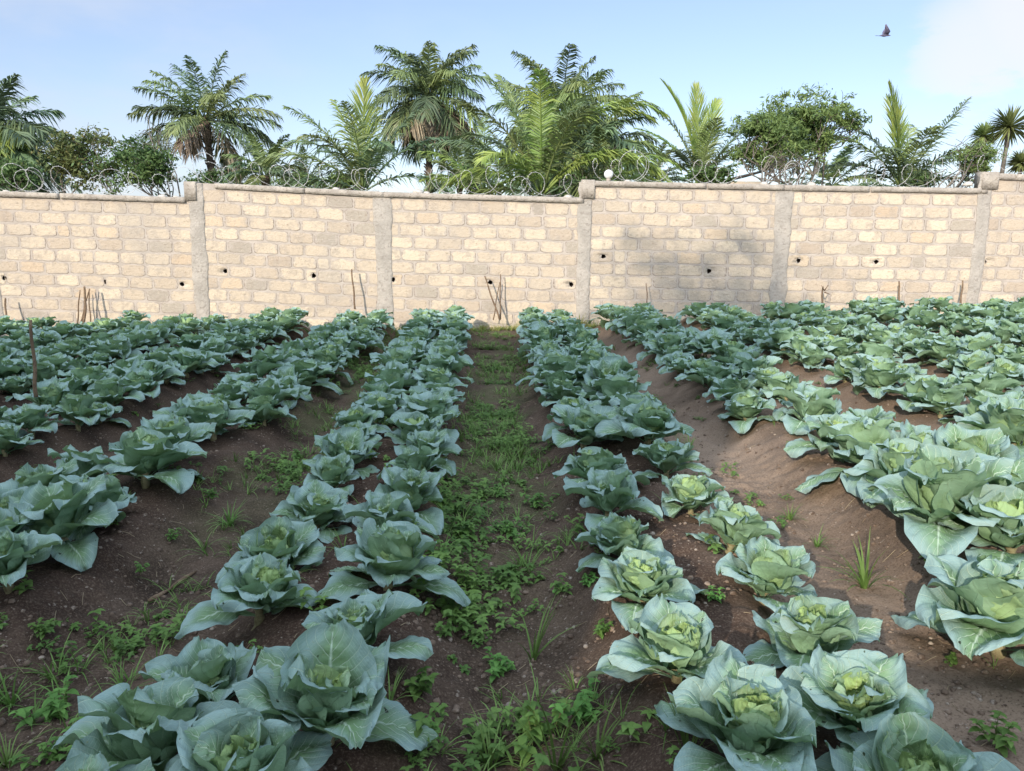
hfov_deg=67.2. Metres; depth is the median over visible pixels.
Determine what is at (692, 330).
cabbage
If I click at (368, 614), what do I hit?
cabbage
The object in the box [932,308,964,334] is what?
cabbage
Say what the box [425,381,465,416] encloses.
cabbage
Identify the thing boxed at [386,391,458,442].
cabbage
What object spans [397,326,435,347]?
cabbage
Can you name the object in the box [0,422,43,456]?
cabbage
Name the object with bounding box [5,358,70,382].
cabbage
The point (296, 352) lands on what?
cabbage
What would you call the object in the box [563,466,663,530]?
cabbage
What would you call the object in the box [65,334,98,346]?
cabbage
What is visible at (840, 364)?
cabbage
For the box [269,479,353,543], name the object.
cabbage
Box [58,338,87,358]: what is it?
cabbage
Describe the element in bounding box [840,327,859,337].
cabbage
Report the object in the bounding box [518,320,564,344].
cabbage
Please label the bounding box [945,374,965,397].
cabbage
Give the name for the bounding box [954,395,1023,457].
cabbage
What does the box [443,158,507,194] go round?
shrub
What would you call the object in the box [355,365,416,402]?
cabbage
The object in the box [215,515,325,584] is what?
cabbage
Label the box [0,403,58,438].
cabbage
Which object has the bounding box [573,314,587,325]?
grass tuft
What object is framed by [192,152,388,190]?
razor wire
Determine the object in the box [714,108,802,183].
feathery tree
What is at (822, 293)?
wooden stake
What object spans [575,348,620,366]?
cabbage
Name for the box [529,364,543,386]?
cabbage
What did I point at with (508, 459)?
short grass
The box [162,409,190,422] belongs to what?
cabbage
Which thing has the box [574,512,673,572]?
cabbage
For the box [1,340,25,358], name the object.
cabbage
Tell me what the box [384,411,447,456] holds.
cabbage
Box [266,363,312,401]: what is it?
cabbage
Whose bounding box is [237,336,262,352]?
cabbage
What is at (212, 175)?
shrub
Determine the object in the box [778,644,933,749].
cabbage
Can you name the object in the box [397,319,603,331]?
yellow grass
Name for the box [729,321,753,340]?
cabbage
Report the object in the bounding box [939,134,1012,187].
bushy tree
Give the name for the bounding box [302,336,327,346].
cabbage
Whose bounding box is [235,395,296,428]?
cabbage
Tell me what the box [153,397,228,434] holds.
cabbage
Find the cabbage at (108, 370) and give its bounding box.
[100,368,114,373]
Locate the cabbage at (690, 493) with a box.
[661,474,732,523]
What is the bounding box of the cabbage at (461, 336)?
[445,328,470,345]
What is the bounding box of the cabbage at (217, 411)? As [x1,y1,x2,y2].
[177,396,254,440]
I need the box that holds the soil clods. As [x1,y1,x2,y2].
[0,358,1023,770]
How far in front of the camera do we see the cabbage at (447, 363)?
6.60 m
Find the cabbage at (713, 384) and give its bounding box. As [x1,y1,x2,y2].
[702,377,725,397]
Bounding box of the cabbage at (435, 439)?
[399,428,461,475]
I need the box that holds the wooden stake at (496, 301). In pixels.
[493,282,499,319]
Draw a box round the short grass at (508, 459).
[0,321,1004,770]
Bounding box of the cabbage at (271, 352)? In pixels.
[238,345,298,375]
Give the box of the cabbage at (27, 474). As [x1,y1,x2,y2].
[6,458,78,487]
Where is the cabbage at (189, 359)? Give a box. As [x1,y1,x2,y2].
[157,347,217,380]
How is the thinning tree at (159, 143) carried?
on the ground at (728, 615)
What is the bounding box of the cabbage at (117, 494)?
[59,474,136,540]
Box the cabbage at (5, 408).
[0,406,27,436]
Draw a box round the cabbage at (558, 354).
[515,350,581,386]
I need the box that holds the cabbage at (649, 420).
[594,398,694,444]
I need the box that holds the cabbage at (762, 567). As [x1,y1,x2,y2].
[716,535,817,611]
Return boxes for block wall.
[0,171,1023,336]
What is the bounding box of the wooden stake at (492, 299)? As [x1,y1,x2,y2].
[484,276,499,319]
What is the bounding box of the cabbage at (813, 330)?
[802,325,837,358]
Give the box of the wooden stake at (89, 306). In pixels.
[88,292,90,321]
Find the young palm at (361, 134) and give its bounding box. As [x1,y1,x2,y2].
[247,74,450,193]
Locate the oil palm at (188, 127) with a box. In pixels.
[126,49,283,182]
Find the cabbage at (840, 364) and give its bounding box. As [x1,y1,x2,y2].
[818,356,861,383]
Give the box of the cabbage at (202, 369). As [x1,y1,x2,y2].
[193,349,221,373]
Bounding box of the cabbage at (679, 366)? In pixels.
[665,357,705,380]
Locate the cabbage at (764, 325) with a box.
[760,322,770,327]
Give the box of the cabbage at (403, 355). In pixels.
[369,346,417,370]
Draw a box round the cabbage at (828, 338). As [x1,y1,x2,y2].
[797,333,844,359]
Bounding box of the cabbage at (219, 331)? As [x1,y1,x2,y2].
[209,329,237,334]
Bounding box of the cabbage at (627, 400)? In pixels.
[613,392,663,439]
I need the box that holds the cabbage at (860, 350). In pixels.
[848,345,895,357]
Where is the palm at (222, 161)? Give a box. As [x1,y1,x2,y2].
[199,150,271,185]
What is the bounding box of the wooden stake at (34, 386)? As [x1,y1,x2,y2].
[29,320,37,397]
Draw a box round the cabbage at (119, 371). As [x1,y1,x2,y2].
[101,363,131,376]
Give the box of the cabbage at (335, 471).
[303,451,359,494]
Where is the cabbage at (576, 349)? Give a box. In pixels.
[565,338,597,363]
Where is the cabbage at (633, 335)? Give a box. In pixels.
[621,331,637,342]
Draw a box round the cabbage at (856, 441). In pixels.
[795,416,908,498]
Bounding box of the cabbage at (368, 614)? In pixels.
[301,589,433,661]
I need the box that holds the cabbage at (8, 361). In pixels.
[0,357,24,381]
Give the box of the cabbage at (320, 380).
[313,359,334,382]
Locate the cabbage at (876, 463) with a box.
[843,438,924,505]
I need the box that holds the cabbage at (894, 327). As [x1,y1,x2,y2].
[885,323,906,332]
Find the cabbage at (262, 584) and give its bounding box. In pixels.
[174,552,318,639]
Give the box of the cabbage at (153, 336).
[139,328,164,350]
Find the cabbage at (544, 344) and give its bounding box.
[526,340,568,364]
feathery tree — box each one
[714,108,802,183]
[751,82,860,183]
[811,90,871,184]
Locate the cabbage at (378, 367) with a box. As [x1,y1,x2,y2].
[373,351,418,369]
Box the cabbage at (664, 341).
[645,331,698,364]
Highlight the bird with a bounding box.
[876,24,890,36]
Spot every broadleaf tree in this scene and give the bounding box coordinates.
[29,122,136,193]
[71,134,181,196]
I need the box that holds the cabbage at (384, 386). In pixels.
[359,380,409,396]
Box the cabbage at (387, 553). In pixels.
[314,518,470,606]
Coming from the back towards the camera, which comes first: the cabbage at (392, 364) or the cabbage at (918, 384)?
the cabbage at (392, 364)
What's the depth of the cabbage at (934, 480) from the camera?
2.97 m
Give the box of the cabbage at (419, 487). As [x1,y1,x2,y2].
[374,466,443,534]
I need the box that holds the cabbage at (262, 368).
[231,357,284,383]
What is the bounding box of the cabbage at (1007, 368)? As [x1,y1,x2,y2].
[973,357,1023,389]
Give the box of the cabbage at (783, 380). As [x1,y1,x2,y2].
[758,371,813,400]
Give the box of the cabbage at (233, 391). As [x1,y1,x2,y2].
[204,380,249,403]
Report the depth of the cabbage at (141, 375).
6.33 m
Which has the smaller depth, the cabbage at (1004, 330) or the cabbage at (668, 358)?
the cabbage at (668, 358)
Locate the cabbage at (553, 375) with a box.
[533,370,582,396]
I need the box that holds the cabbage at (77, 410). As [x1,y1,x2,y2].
[42,393,107,431]
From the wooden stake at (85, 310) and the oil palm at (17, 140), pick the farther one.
the oil palm at (17, 140)
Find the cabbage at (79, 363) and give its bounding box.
[62,357,91,372]
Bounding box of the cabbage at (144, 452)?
[79,427,207,493]
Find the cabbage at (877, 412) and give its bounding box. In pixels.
[848,405,900,430]
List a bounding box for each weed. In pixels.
[7,735,71,770]
[9,675,78,730]
[27,617,50,639]
[59,716,82,744]
[134,561,149,574]
[152,609,169,621]
[165,528,182,540]
[201,487,218,498]
[290,448,306,459]
[404,666,438,702]
[424,539,449,564]
[426,716,440,743]
[431,485,472,510]
[452,516,496,541]
[482,646,515,682]
[490,482,510,497]
[497,517,521,542]
[510,698,572,765]
[519,492,559,507]
[549,678,600,726]
[552,586,567,593]
[579,571,598,586]
[593,618,613,638]
[705,585,724,603]
[944,652,957,666]
[967,710,1021,757]
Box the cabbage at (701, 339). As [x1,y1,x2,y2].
[684,327,732,358]
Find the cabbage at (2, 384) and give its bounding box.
[0,378,5,387]
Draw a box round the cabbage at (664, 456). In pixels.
[632,438,712,480]
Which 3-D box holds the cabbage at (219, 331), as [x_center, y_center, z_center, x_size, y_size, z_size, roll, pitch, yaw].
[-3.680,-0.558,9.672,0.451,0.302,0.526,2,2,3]
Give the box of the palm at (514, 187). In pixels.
[459,127,532,195]
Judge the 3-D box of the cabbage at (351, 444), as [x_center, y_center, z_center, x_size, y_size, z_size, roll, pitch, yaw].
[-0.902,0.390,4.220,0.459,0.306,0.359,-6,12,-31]
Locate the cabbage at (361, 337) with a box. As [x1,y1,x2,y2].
[335,328,383,349]
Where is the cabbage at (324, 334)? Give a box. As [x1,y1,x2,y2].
[308,329,330,341]
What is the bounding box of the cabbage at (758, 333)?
[750,327,771,352]
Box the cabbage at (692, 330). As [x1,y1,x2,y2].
[681,326,699,342]
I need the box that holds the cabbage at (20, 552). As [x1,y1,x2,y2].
[0,525,62,593]
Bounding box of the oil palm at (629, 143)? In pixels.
[525,91,666,197]
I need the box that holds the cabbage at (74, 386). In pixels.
[44,373,90,397]
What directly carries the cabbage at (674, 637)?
on the ground at (728, 615)
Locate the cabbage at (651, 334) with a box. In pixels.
[635,329,655,345]
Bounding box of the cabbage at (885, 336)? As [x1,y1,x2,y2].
[869,330,899,356]
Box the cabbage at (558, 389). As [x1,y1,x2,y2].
[534,378,597,406]
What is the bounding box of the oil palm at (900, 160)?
[817,80,991,187]
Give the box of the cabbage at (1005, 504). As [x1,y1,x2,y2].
[937,484,1023,564]
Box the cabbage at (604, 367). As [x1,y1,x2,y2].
[574,356,641,391]
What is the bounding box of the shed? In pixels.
[730,170,768,183]
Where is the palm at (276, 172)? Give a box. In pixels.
[216,132,308,187]
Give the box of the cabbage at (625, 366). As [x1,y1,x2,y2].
[573,352,639,392]
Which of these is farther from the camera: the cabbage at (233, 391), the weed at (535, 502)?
the cabbage at (233, 391)
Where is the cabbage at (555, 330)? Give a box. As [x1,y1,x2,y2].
[525,325,565,338]
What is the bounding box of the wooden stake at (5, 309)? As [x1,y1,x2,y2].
[4,298,6,314]
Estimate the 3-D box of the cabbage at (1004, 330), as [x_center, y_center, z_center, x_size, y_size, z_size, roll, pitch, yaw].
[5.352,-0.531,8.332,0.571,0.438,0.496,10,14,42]
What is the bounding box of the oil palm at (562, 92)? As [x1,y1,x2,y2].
[487,43,630,195]
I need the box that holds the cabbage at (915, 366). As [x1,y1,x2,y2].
[894,363,927,385]
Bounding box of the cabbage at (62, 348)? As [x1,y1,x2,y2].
[40,342,83,356]
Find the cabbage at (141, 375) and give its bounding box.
[120,367,163,401]
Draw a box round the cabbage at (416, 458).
[377,444,446,479]
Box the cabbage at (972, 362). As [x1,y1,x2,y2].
[952,349,994,376]
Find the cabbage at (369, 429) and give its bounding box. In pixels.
[320,420,381,458]
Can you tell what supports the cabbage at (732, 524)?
on the ground at (728, 615)
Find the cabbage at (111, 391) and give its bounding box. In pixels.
[87,374,144,406]
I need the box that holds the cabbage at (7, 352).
[0,343,23,358]
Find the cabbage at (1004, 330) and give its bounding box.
[974,316,1023,347]
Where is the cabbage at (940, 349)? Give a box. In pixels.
[916,335,968,365]
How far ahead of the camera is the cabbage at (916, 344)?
7.65 m
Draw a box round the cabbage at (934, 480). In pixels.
[862,443,1013,558]
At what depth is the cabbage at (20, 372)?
7.60 m
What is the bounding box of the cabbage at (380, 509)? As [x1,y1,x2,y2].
[342,490,438,538]
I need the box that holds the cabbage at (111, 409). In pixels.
[89,401,131,427]
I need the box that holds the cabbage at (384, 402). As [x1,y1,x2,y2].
[334,391,397,427]
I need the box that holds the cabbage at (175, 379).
[157,360,185,384]
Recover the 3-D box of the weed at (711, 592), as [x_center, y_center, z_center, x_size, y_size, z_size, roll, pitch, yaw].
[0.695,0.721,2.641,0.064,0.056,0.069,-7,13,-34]
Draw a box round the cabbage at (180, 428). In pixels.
[130,413,215,478]
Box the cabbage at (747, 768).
[737,765,767,770]
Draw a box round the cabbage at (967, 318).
[946,316,976,336]
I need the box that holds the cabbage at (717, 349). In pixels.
[699,337,754,362]
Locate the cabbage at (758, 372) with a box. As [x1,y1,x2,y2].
[747,367,783,399]
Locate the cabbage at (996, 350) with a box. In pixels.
[976,343,1015,365]
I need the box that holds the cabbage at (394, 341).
[384,336,426,349]
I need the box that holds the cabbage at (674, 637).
[587,593,747,683]
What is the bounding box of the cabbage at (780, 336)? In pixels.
[756,327,798,356]
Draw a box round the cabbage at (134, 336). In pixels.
[116,329,149,350]
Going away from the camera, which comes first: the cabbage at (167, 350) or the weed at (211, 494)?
the weed at (211, 494)
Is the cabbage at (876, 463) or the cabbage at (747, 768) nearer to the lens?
the cabbage at (747, 768)
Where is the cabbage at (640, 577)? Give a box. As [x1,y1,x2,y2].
[592,546,708,633]
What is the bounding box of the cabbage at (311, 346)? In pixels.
[302,339,319,350]
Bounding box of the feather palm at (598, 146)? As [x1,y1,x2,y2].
[548,116,682,181]
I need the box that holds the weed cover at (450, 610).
[0,318,900,770]
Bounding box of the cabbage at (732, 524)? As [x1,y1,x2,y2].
[686,497,780,553]
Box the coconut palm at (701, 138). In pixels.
[615,79,757,182]
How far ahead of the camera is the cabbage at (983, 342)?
7.42 m
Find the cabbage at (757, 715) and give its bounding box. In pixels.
[654,649,816,770]
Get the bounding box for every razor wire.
[0,163,198,195]
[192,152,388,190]
[366,165,577,197]
[592,150,799,184]
[784,157,970,187]
[977,150,1021,172]
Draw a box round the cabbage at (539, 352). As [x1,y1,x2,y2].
[526,346,564,371]
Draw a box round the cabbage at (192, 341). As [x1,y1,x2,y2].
[170,333,208,348]
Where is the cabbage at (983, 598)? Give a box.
[891,553,1023,666]
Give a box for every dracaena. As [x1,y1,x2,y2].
[968,121,998,146]
[982,104,1023,172]
[1002,149,1023,173]
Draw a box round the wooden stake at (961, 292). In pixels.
[960,281,963,303]
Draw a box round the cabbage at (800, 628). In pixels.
[743,594,882,667]
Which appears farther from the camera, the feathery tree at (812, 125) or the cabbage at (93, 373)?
the feathery tree at (812, 125)
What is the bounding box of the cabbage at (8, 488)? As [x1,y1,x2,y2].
[0,481,28,508]
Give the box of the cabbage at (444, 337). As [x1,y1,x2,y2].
[429,333,467,348]
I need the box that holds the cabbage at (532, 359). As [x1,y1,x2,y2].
[527,345,539,363]
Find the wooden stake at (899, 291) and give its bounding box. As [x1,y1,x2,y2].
[898,281,900,307]
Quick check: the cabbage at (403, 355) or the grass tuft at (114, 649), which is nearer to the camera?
the grass tuft at (114, 649)
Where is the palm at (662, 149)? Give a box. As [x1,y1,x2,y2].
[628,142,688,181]
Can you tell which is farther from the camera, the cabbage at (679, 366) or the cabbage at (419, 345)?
the cabbage at (419, 345)
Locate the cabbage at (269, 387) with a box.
[241,376,299,409]
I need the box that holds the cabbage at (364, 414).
[332,404,392,432]
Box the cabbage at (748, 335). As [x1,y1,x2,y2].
[734,327,756,343]
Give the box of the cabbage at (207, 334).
[201,331,219,337]
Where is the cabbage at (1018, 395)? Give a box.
[1005,390,1023,399]
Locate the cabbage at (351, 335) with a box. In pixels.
[333,329,365,355]
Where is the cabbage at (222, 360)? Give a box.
[206,351,230,373]
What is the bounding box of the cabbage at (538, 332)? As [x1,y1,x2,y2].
[518,323,569,356]
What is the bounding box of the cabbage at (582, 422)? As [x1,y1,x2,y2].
[551,403,623,447]
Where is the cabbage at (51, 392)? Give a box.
[13,378,69,415]
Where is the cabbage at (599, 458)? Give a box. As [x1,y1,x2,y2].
[552,446,649,485]
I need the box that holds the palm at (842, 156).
[780,134,885,185]
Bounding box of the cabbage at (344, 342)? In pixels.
[320,336,358,357]
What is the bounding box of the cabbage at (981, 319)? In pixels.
[960,316,995,336]
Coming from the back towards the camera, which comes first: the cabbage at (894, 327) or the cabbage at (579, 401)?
the cabbage at (894, 327)
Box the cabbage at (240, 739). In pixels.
[164,707,332,770]
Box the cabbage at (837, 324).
[817,316,861,336]
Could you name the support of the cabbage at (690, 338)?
on the ground at (728, 615)
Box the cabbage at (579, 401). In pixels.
[542,395,600,441]
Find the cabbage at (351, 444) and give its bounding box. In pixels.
[302,427,382,478]
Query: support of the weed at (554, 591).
on the ground at (728, 615)
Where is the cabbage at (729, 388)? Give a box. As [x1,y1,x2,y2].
[706,374,758,402]
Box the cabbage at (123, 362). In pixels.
[108,354,144,368]
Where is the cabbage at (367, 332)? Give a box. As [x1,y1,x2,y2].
[339,327,385,351]
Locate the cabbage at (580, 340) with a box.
[568,338,601,351]
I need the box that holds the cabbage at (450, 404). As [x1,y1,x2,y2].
[431,390,459,408]
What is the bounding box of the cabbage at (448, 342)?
[423,338,460,354]
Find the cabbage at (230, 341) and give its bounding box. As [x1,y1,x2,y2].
[198,334,249,359]
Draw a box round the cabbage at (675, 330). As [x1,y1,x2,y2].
[664,328,685,332]
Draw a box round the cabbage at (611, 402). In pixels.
[608,391,679,422]
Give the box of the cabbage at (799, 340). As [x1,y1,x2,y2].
[770,333,831,365]
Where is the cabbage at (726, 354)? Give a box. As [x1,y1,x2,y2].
[711,349,752,367]
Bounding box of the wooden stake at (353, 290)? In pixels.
[351,269,355,308]
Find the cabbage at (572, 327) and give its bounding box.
[560,321,592,340]
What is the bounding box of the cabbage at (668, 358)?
[658,351,692,373]
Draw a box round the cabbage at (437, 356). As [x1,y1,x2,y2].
[429,352,457,375]
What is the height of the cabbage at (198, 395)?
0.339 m
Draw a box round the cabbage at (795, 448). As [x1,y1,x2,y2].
[783,411,874,457]
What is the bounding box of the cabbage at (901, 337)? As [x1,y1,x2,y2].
[883,329,933,358]
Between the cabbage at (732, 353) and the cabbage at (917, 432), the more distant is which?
the cabbage at (732, 353)
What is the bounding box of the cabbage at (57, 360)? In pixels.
[25,352,75,376]
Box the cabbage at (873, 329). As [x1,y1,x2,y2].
[852,322,884,341]
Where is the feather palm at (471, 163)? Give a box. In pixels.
[417,112,550,193]
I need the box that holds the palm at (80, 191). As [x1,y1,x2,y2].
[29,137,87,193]
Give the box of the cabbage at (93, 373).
[56,363,118,390]
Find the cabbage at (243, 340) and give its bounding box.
[221,331,256,351]
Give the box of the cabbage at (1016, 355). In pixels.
[988,345,1023,364]
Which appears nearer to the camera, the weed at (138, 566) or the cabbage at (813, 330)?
the weed at (138, 566)
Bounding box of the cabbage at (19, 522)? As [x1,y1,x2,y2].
[0,501,35,533]
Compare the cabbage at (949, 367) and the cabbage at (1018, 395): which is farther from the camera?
the cabbage at (949, 367)
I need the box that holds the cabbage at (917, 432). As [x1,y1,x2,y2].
[892,419,932,442]
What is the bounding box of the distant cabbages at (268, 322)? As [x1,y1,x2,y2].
[0,296,1023,350]
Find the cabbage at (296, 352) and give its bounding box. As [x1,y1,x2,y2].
[286,347,306,359]
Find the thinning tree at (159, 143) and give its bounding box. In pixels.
[118,110,180,196]
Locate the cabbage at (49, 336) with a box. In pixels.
[32,328,63,345]
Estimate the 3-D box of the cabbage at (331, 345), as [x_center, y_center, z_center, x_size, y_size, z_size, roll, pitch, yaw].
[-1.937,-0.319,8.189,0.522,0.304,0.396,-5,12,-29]
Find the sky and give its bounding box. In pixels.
[0,0,1023,196]
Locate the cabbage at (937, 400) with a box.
[907,385,967,418]
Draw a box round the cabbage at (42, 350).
[15,347,66,375]
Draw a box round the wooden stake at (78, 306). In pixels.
[77,290,80,322]
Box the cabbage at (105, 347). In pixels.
[78,339,124,360]
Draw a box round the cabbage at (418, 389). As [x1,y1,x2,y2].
[408,386,453,395]
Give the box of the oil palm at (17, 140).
[0,73,75,192]
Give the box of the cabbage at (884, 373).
[851,358,915,398]
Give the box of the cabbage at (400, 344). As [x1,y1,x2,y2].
[370,342,425,368]
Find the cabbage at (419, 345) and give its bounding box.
[398,340,427,362]
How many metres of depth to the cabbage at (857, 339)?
8.96 m
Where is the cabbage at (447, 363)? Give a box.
[412,355,474,383]
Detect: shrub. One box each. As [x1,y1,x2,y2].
[0,154,47,191]
[179,167,229,183]
[269,164,326,188]
[324,172,375,190]
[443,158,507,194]
[520,159,576,196]
[563,144,625,180]
[681,161,737,183]
[758,148,811,184]
[884,157,950,186]
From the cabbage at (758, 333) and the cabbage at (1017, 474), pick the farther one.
the cabbage at (758, 333)
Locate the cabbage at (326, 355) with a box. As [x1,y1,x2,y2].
[300,348,353,384]
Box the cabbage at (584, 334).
[564,328,605,347]
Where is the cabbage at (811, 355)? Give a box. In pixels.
[789,342,834,370]
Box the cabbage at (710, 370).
[675,360,739,388]
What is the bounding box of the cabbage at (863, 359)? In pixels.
[844,353,905,392]
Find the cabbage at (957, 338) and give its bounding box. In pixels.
[930,336,961,357]
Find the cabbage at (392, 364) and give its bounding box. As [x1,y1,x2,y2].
[377,359,417,381]
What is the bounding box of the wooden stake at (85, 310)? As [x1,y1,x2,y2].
[82,286,86,324]
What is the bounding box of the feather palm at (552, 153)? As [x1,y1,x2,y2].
[428,68,670,195]
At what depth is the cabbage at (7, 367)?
7.08 m
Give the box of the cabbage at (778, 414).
[773,382,831,420]
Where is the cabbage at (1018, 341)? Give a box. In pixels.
[1002,329,1023,346]
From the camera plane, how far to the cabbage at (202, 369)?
7.77 m
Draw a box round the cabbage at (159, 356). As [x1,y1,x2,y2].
[141,351,167,361]
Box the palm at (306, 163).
[266,144,347,188]
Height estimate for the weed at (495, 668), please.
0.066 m
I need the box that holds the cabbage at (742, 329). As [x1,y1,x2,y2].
[731,326,752,344]
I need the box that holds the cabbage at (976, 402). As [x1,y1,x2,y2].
[938,390,1023,423]
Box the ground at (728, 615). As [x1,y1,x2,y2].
[0,317,1023,770]
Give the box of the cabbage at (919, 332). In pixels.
[894,324,931,338]
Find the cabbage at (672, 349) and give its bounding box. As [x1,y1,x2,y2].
[656,344,693,368]
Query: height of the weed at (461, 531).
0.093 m
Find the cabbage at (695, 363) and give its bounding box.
[684,358,722,382]
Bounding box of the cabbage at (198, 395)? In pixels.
[170,391,229,409]
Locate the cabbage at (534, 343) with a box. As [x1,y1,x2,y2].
[517,338,557,360]
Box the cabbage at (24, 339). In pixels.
[5,335,42,351]
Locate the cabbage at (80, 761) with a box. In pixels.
[55,751,154,770]
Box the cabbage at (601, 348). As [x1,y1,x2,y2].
[575,345,612,357]
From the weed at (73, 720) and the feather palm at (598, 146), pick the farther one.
the feather palm at (598, 146)
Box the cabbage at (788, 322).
[768,318,801,330]
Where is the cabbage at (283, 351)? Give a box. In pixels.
[274,348,298,369]
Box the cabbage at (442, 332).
[436,326,471,340]
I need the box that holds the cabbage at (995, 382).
[950,371,1022,404]
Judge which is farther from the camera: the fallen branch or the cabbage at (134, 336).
the cabbage at (134, 336)
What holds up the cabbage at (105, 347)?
on the ground at (728, 615)
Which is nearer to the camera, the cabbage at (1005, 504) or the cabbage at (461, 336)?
the cabbage at (1005, 504)
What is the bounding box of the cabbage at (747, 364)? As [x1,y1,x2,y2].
[727,352,782,379]
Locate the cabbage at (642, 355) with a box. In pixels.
[636,337,664,360]
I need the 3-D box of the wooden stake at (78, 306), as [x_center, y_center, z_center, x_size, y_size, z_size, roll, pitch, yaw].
[-7.055,-1.265,12.533,0.033,0.566,0.130,4,11,20]
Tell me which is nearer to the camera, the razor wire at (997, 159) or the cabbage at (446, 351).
the cabbage at (446, 351)
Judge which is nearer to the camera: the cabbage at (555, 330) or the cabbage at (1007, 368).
the cabbage at (1007, 368)
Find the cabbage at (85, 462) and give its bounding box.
[47,444,110,476]
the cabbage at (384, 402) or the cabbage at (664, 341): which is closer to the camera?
the cabbage at (384, 402)
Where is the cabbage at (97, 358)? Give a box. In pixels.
[82,350,116,368]
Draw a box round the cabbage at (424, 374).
[403,364,467,402]
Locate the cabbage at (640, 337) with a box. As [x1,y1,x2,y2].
[630,332,647,341]
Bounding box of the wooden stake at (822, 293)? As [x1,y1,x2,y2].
[821,285,828,302]
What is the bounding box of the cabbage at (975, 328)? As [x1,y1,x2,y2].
[951,319,999,337]
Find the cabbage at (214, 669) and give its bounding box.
[138,635,256,707]
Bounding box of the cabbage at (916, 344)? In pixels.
[899,338,942,361]
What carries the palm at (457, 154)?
on the ground at (728, 615)
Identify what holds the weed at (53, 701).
on the ground at (728, 615)
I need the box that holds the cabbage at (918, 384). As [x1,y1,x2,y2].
[881,374,952,411]
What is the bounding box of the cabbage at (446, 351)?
[424,345,474,367]
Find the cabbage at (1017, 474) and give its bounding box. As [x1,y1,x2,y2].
[988,456,1023,490]
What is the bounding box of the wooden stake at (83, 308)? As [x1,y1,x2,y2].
[80,289,89,321]
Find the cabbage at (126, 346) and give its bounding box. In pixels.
[100,334,142,359]
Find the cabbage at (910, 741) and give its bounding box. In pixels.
[815,712,1019,770]
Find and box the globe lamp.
[604,170,612,180]
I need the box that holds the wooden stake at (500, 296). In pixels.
[499,274,500,319]
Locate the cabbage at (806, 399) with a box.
[772,381,842,434]
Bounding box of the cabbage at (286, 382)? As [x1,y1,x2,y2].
[269,375,310,408]
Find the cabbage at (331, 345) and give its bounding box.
[318,341,351,361]
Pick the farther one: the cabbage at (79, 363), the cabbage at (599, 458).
the cabbage at (79, 363)
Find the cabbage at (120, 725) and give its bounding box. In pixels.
[52,672,240,770]
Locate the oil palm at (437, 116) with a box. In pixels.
[359,40,490,192]
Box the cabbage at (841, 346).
[821,336,859,359]
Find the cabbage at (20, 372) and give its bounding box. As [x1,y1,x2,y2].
[11,357,27,375]
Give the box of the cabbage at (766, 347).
[753,336,788,350]
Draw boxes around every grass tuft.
[0,666,63,712]
[0,729,42,768]
[105,622,149,656]
[205,500,251,532]
[444,704,535,770]
[476,689,617,770]
[507,589,576,659]
[510,437,540,458]
[512,546,538,568]
[546,688,649,770]
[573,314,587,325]
[641,673,725,750]
[778,504,805,520]
[811,528,840,548]
[816,526,903,591]
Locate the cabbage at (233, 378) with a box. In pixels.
[214,372,263,399]
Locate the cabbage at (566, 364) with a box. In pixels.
[535,355,586,396]
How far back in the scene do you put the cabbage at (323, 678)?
1.86 m
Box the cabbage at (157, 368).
[123,359,184,388]
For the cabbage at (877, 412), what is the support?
on the ground at (728, 615)
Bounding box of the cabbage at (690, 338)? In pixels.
[683,330,711,356]
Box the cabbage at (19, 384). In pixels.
[0,373,32,401]
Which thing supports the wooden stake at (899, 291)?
on the ground at (728, 615)
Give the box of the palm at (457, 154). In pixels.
[420,143,500,194]
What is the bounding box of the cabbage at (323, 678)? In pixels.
[232,618,437,750]
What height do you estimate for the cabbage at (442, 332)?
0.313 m
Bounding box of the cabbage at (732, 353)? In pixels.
[714,347,759,378]
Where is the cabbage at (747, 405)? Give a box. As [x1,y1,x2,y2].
[718,389,782,433]
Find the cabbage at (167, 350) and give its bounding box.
[149,347,176,355]
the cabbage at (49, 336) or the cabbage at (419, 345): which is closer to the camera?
the cabbage at (419, 345)
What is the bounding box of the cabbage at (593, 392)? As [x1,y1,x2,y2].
[583,375,636,405]
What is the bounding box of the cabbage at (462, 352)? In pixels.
[427,340,463,354]
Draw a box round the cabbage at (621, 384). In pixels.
[589,373,660,406]
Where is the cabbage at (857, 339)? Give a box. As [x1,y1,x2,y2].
[846,326,865,344]
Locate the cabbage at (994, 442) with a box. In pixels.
[922,422,1019,459]
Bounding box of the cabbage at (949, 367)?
[937,354,964,377]
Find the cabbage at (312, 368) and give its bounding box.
[283,358,343,394]
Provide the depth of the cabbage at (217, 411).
4.98 m
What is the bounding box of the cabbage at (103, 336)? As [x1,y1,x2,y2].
[87,331,113,340]
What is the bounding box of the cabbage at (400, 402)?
[367,391,406,407]
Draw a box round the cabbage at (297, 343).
[272,338,309,354]
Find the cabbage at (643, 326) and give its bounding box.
[622,318,664,342]
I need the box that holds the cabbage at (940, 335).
[921,331,952,339]
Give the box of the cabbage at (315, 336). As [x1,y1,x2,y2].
[308,334,326,341]
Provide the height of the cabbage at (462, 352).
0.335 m
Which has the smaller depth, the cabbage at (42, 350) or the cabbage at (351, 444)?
the cabbage at (351, 444)
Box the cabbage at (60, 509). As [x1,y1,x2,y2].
[7,474,125,571]
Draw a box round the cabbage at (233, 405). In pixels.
[208,393,241,409]
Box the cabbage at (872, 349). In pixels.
[851,341,903,362]
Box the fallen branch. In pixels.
[147,570,196,602]
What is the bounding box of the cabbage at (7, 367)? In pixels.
[0,355,20,381]
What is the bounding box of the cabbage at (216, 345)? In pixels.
[200,336,240,356]
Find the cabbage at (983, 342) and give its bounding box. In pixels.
[956,333,1000,356]

